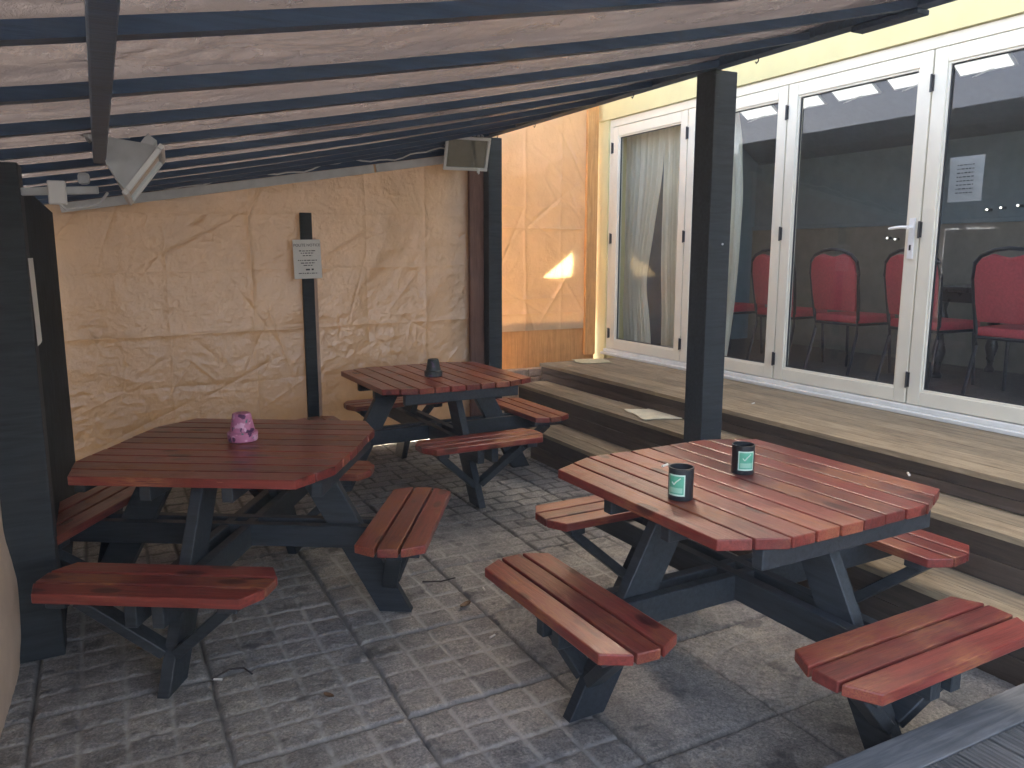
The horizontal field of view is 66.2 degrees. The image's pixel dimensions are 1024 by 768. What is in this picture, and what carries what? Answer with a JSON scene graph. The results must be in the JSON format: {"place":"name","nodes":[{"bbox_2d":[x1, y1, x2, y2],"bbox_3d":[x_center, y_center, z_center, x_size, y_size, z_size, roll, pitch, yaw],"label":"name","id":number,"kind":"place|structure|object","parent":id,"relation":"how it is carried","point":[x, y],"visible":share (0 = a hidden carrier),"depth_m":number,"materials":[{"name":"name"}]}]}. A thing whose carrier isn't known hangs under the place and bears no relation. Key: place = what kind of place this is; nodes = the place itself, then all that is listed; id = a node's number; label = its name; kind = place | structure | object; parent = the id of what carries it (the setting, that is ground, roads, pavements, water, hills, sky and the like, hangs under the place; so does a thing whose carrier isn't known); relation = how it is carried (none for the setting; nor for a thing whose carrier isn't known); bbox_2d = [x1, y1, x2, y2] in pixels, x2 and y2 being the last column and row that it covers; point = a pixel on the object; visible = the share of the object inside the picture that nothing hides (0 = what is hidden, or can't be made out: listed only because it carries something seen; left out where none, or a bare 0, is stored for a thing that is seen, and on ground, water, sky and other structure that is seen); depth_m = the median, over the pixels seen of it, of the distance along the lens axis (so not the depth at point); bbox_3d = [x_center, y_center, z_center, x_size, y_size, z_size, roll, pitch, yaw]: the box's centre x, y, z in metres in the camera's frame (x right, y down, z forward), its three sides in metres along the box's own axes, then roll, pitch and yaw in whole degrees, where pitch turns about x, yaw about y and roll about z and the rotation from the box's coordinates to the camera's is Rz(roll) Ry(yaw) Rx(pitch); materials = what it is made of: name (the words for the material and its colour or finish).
{"place":"outdoors","nodes":[
{"label":"outdoors","id":0,"kind":"place"},
{"bbox_2d":[0,427,1022,767],"bbox_3d":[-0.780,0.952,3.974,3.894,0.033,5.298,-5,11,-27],"label":"patio paving","id":1,"kind":"structure","parent":0,"point":[442,677],"depth_m":2.93,"materials":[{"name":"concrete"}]},
{"bbox_2d":[0,162,66,663],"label":"timber post","id":2,"kind":"object","parent":1,"relation":"on","point":[28,511],"visible":0.86,"depth_m":2.96,"materials":[{"name":"black wood"}]},
{"bbox_2d":[28,258,41,345],"bbox_3d":[-1.857,-0.324,3.063,0.008,0.330,0.250,-5,11,-27],"label":"paper strip","id":3,"kind":"object","parent":2,"relation":"attached to","point":[35,299],"visible":1,"depth_m":3.02,"materials":[{"name":"white paper"}]},
{"bbox_2d":[20,173,108,210],"bbox_3d":[-1.646,-0.708,2.898,0.301,0.141,0.067,-3,10,-15],"label":"wall bracket","id":4,"kind":"object","parent":2,"relation":"attached to","point":[57,192],"depth_m":2.88,"materials":[{"name":"grey metal"}]},
{"bbox_2d":[24,195,76,618],"bbox_3d":[-2.439,-0.028,4.176,0.040,1.840,2.423,-5,11,-27],"label":"dark boarding","id":5,"kind":"object","parent":1,"relation":"on","point":[42,248],"visible":0.44,"depth_m":3.94,"materials":[{"name":"black wood"}]},
{"bbox_2d":[212,667,252,679],"bbox_3d":[-1.061,1.096,2.984,0.148,0.010,0.059,-3,10,-15],"label":"twig","id":6,"kind":"object","parent":1,"relation":"on","point":[225,671],"visible":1,"depth_m":2.99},
{"bbox_2d":[31,418,450,698],"bbox_3d":[-1.205,0.635,3.506,1.778,0.750,1.778,1,9,3],"label":"picnic table","id":7,"kind":"object","parent":1,"relation":"on","point":[278,470],"visible":0.95,"depth_m":3.23,"materials":[{"name":"red paint"}]},
{"bbox_2d":[227,411,257,442],"bbox_3d":[-1.205,0.190,3.510,0.133,0.125,0.133,-5,11,-27],"label":"flower pot","id":8,"kind":"object","parent":7,"relation":"on","point":[243,429],"visible":1,"depth_m":3.47,"materials":[{"name":"pink ceramic"}]},
{"bbox_2d":[299,213,319,416],"bbox_3d":[-1.579,-0.378,6.152,0.087,1.885,0.035,-5,11,-27],"label":"batten","id":9,"kind":"object","parent":1,"relation":"on","point":[308,291],"visible":0.58,"depth_m":6.13,"materials":[{"name":"black wood"}]},
{"bbox_2d":[292,239,321,278],"bbox_3d":[-1.570,-0.958,6.030,0.212,0.295,0.012,-6,11,-27],"label":"paper notice","id":10,"kind":"object","parent":9,"relation":"attached to","point":[307,258],"visible":1,"depth_m":6.03,"materials":[{"name":"white paper"}]},
{"bbox_2d":[312,237,322,415],"bbox_3d":[-1.532,-0.292,6.201,0.026,1.700,0.022,-5,11,-27],"label":"batten","id":11,"kind":"object","parent":1,"relation":"on","point":[318,344],"visible":0.58,"depth_m":6.19,"materials":[{"name":"brown wood"}]},
{"bbox_2d":[324,692,333,696],"bbox_3d":[-0.660,1.120,2.832,0.048,0.006,0.022,6,11,32],"label":"dry leaf","id":12,"kind":"object","parent":1,"relation":"on","point":[328,694],"visible":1,"depth_m":2.84,"materials":[{"name":"brown plant"}]},
{"bbox_2d":[297,362,568,508],"bbox_3d":[-0.546,0.300,5.527,1.778,0.750,1.778,-5,11,-28],"label":"picnic table","id":13,"kind":"object","parent":1,"relation":"on","point":[401,393],"visible":0.91,"depth_m":5.27,"materials":[{"name":"red paint"}]},
{"bbox_2d":[424,358,442,376],"bbox_3d":[-0.537,-0.113,5.366,0.125,0.118,0.125,-5,11,-27],"label":"flower pot","id":14,"kind":"object","parent":13,"relation":"on","point":[433,368],"visible":1,"depth_m":5.32,"materials":[{"name":"ceramic"}]},
{"bbox_2d":[422,577,454,581],"bbox_3d":[-0.353,0.958,3.827,0.165,0.008,0.031,-3,10,-17],"label":"twig","id":15,"kind":"object","parent":1,"relation":"on","point":[440,581],"visible":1,"depth_m":3.82,"materials":[{"name":"black wood"}]},
{"bbox_2d":[460,600,470,606],"bbox_3d":[-0.212,0.998,3.562,0.034,0.009,0.072,6,11,33],"label":"dry leaf","id":16,"kind":"object","parent":1,"relation":"on","point":[465,603],"visible":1,"depth_m":3.57,"materials":[{"name":"brown plant"}]},
{"bbox_2d":[468,171,484,433],"bbox_3d":[-0.306,-0.730,6.768,0.129,2.380,0.040,-5,11,-27],"label":"batten","id":17,"kind":"object","parent":1,"relation":"on","point":[476,254],"visible":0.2,"depth_m":6.71,"materials":[{"name":"brown wood"}]},
{"bbox_2d":[483,137,501,432],"bbox_3d":[-0.167,-0.803,6.766,0.125,2.527,0.120,-5,11,-27],"label":"timber post","id":18,"kind":"object","parent":1,"relation":"on","point":[492,181],"visible":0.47,"depth_m":6.67,"materials":[{"name":"black wood"}]},
{"bbox_2d":[502,367,543,412],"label":"masonry plinth","id":19,"kind":"structure","parent":1,"relation":"on","point":[534,373],"depth_m":7.39,"materials":[{"name":"beige concrete"}]},
{"bbox_2d":[502,328,592,368],"bbox_3d":[0.196,-0.372,7.485,1.380,0.429,0.012,-5,11,-27],"label":"plywood panel","id":20,"kind":"object","parent":19,"relation":"on","point":[528,349],"visible":0.4,"depth_m":7.52,"materials":[{"name":"orange wood"}]},
{"bbox_2d":[494,109,586,331],"bbox_3d":[0.184,-1.541,7.261,1.170,2.100,0.036,-5,11,-27],"label":"paper screen","id":21,"kind":"object","parent":20,"relation":"attached to","point":[543,194],"visible":0.68,"depth_m":7.33,"materials":[{"name":"beige paper"}]},
{"bbox_2d":[583,106,598,354],"bbox_3d":[0.758,-1.478,7.559,0.120,2.400,0.040,-5,11,-27],"label":"timber strip","id":22,"kind":"object","parent":19,"relation":"on","point":[591,185],"visible":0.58,"depth_m":7.54,"materials":[{"name":"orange wood"}]},
{"bbox_2d":[485,439,1023,749],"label":"picnic table","id":23,"kind":"object","parent":1,"relation":"on","point":[790,517],"visible":0.97,"depth_m":2.64,"materials":[{"name":"red paint"}]},
{"bbox_2d":[668,463,694,501],"bbox_3d":[0.576,0.336,2.684,0.088,0.112,0.091,6,11,34],"label":"ashtray tin","id":24,"kind":"object","parent":23,"relation":"on","point":[680,481],"visible":1,"depth_m":2.65,"materials":[{"name":"black metal"}]},
{"bbox_2d":[731,441,755,474],"bbox_3d":[0.882,0.284,2.999,0.088,0.112,0.091,0,9,-1],"label":"ashtray tin","id":25,"kind":"object","parent":23,"relation":"on","point":[742,457],"visible":1,"depth_m":2.97,"materials":[{"name":"black metal"}]},
{"bbox_2d":[518,357,1023,685],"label":"timber steps","id":26,"kind":"structure","parent":1,"relation":"on","point":[977,466],"depth_m":4.24,"materials":[{"name":"brown wood"}]},
{"bbox_2d":[572,358,610,363],"bbox_3d":[0.723,-0.209,7.122,0.318,0.008,0.276,-2,10,-12],"label":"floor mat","id":27,"kind":"object","parent":26,"relation":"on","point":[589,361],"visible":1,"depth_m":7.07,"materials":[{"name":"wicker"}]},
{"bbox_2d":[624,408,681,419],"bbox_3d":[0.982,0.208,5.500,0.286,0.010,0.382,-2,10,-13],"label":"flat cardboard sheet","id":28,"kind":"object","parent":26,"relation":"on","point":[647,414],"visible":0.91,"depth_m":5.47,"materials":[{"name":"cardboard"}]},
{"bbox_2d":[683,69,736,442],"bbox_3d":[1.094,-0.526,4.371,0.150,2.288,0.156,-5,11,-27],"label":"timber post","id":29,"kind":"object","parent":26,"relation":"on","point":[713,173],"visible":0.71,"depth_m":4.29,"materials":[{"name":"wood"}]},
{"bbox_2d":[0,0,956,204],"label":"canopy roof","id":30,"kind":"structure","parent":29,"relation":"on","point":[212,91],"depth_m":2.36,"materials":[{"name":"fabric"}]},
{"bbox_2d":[0,506,20,736],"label":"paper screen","id":31,"kind":"object","parent":30,"relation":"hanging from","point":[10,634],"visible":0.98,"depth_m":2.81,"materials":[{"name":"beige paper"}]},
{"bbox_2d":[83,134,165,205],"bbox_3d":[-1.407,-0.816,2.812,0.226,0.224,0.300,37,-9,-22],"label":"floodlight","id":32,"kind":"object","parent":30,"relation":"attached to","point":[134,167],"visible":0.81,"depth_m":2.72,"materials":[{"name":"grey metal"}]},
{"bbox_2d":[59,156,443,212],"bbox_3d":[-1.705,-1.534,5.902,2.989,0.555,0.022,-5,11,-27],"label":"top batten","id":33,"kind":"object","parent":30,"relation":"attached to","point":[229,186],"visible":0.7,"depth_m":5.80,"materials":[{"name":"white paint"}]},
{"bbox_2d":[44,156,469,460],"bbox_3d":[-1.768,-0.718,6.050,3.320,2.560,0.034,-5,11,-27],"label":"paper screen","id":34,"kind":"object","parent":33,"relation":"attached to","point":[177,310],"visible":0.73,"depth_m":5.96,"materials":[{"name":"beige paper"}]},
{"bbox_2d":[169,147,444,188],"bbox_3d":[-1.653,-1.599,5.867,2.552,0.471,0.012,-5,11,-27],"label":"cable","id":35,"kind":"object","parent":30,"relation":"attached to","point":[331,164],"visible":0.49,"depth_m":6.08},
{"bbox_2d":[443,135,490,171],"bbox_3d":[-0.400,-1.899,6.332,0.368,0.274,0.277,-4,34,-21],"label":"floodlight","id":36,"kind":"object","parent":30,"relation":"attached to","point":[468,154],"visible":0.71,"depth_m":6.24,"materials":[{"name":"grey metal"}]},
{"bbox_2d":[823,683,1023,767],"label":"timber deck","id":37,"kind":"structure","parent":1,"relation":"on","point":[988,732],"depth_m":2.25,"materials":[{"name":"grey wood"}]},
{"bbox_2d":[593,0,1023,516],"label":"clubhouse building","id":38,"kind":"structure","parent":0,"point":[861,179],"depth_m":6.33,"materials":[{"name":"paint"}]},
{"bbox_2d":[623,129,663,343],"bbox_3d":[1.209,-1.379,7.454,0.081,2.120,0.669,-5,11,-27],"label":"curtain","id":39,"kind":"object","parent":38,"relation":"hanging from","point":[644,161],"visible":0.91,"depth_m":7.42,"materials":[{"name":"beige fabric"}]},
{"bbox_2d":[607,110,688,360],"bbox_3d":[1.203,-1.293,7.032,0.078,2.064,1.064,-5,11,-27],"label":"door","id":40,"kind":"structure","parent":38,"relation":"in","point":[681,118],"depth_m":7.09,"materials":[{"name":"white plastic"}]},
{"bbox_2d":[661,125,680,346],"bbox_3d":[1.464,-1.295,6.950,0.087,2.120,0.428,-5,11,-27],"label":"curtain","id":41,"kind":"object","parent":38,"relation":"hanging from","point":[672,137],"visible":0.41,"depth_m":7.01,"materials":[{"name":"beige fabric"}]},
{"bbox_2d":[725,113,742,355],"bbox_3d":[1.735,-1.207,6.416,0.082,2.120,0.355,-5,11,-27],"label":"curtain","id":42,"kind":"object","parent":38,"relation":"hanging from","point":[736,207],"visible":0.24,"depth_m":6.28,"materials":[{"name":"beige fabric"}]},
{"bbox_2d":[678,85,789,377],"bbox_3d":[1.693,-1.138,6.103,0.078,2.064,1.060,-5,11,-27],"label":"door","id":43,"kind":"structure","parent":38,"relation":"in","point":[780,96],"depth_m":5.79,"materials":[{"name":"white plastic"}]},
{"bbox_2d":[728,302,764,353],"bbox_3d":[2.056,-0.782,7.433,0.525,0.985,0.478,-5,11,-30],"label":"banquet chair","id":44,"kind":"object","parent":38,"relation":"on","point":[744,308],"visible":0.17,"depth_m":7.33,"materials":[{"name":"fabric"}]},
{"bbox_2d":[740,105,777,121],"bbox_3d":[2.070,-2.751,7.433,0.920,0.204,0.430,34,-8,-28],"label":"ceiling light","id":45,"kind":"object","parent":38,"relation":"hanging from","point":[762,112],"visible":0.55,"depth_m":7.59,"materials":[{"name":"white"}]},
{"bbox_2d":[746,248,826,361],"bbox_3d":[2.408,-0.685,6.850,0.525,0.985,0.478,-6,11,-31],"label":"banquet chair","id":46,"kind":"object","parent":38,"relation":"on","point":[760,264],"visible":0.47,"depth_m":6.79,"materials":[{"name":"fabric"}]},
{"bbox_2d":[803,95,826,108],"bbox_3d":[2.324,-2.671,6.952,0.920,0.204,0.430,34,-8,-28],"label":"ceiling light","id":47,"kind":"object","parent":38,"relation":"hanging from","point":[814,101],"visible":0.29,"depth_m":7.04,"materials":[{"name":"white"}]},
{"bbox_2d":[803,248,894,375],"bbox_3d":[2.688,-0.583,6.234,0.525,0.985,0.478,-5,11,-27],"label":"banquet chair","id":48,"kind":"object","parent":38,"relation":"on","point":[835,283],"visible":0.92,"depth_m":6.10,"materials":[{"name":"red fabric"}]},
{"bbox_2d":[771,50,935,402],"bbox_3d":[2.169,-0.980,5.152,0.122,2.064,1.090,-5,11,-27],"label":"door","id":49,"kind":"structure","parent":38,"relation":"in","point":[923,63],"depth_m":5.02,"materials":[{"name":"white plastic"}]},
{"bbox_2d":[831,83,881,102],"bbox_3d":[2.580,-2.590,6.466,0.920,0.204,0.430,34,-8,-28],"label":"ceiling light","id":50,"kind":"object","parent":38,"relation":"hanging from","point":[851,94],"visible":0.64,"depth_m":6.62,"materials":[{"name":"white"}]},
{"bbox_2d":[886,73,918,90],"bbox_3d":[2.832,-2.511,5.989,0.920,0.204,0.430,34,-8,-28],"label":"ceiling light","id":51,"kind":"object","parent":38,"relation":"hanging from","point":[908,82],"visible":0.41,"depth_m":6.24,"materials":[{"name":"white"}]},
{"bbox_2d":[875,248,979,388],"bbox_3d":[3.023,-0.491,5.684,0.525,0.985,0.478,-4,10,-24],"label":"banquet chair","id":52,"kind":"object","parent":38,"relation":"on","point":[893,272],"visible":0.6,"depth_m":5.61,"materials":[{"name":"fabric"}]},
{"bbox_2d":[904,28,1023,424],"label":"door","id":53,"kind":"structure","parent":38,"relation":"in","point":[941,83],"depth_m":4.56,"materials":[{"name":"white plastic"}]},
{"bbox_2d":[931,284,999,377],"bbox_3d":[3.732,-0.356,5.737,0.840,0.695,1.100,-5,11,-27],"label":"dining table","id":54,"kind":"object","parent":38,"relation":"on","point":[958,293],"visible":0.5,"depth_m":5.94,"materials":[{"name":"brown wood"}]},
{"bbox_2d":[947,154,985,201],"bbox_3d":[2.566,-1.161,4.445,0.011,0.250,0.200,-5,11,-27],"label":"paper notice","id":55,"kind":"object","parent":38,"relation":"attached to","point":[966,173],"visible":1,"depth_m":4.44,"materials":[{"name":"white paper"}]},
{"bbox_2d":[954,53,1018,76],"bbox_3d":[3.090,-2.429,5.499,0.920,0.204,0.430,34,-8,-28],"label":"ceiling light","id":56,"kind":"object","parent":38,"relation":"hanging from","point":[981,66],"visible":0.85,"depth_m":5.66,"materials":[{"name":"white"}]},
{"bbox_2d":[961,246,1023,394],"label":"banquet chair","id":57,"kind":"object","parent":38,"relation":"on","point":[997,286],"visible":0.99,"depth_m":4.97,"materials":[{"name":"fabric"}]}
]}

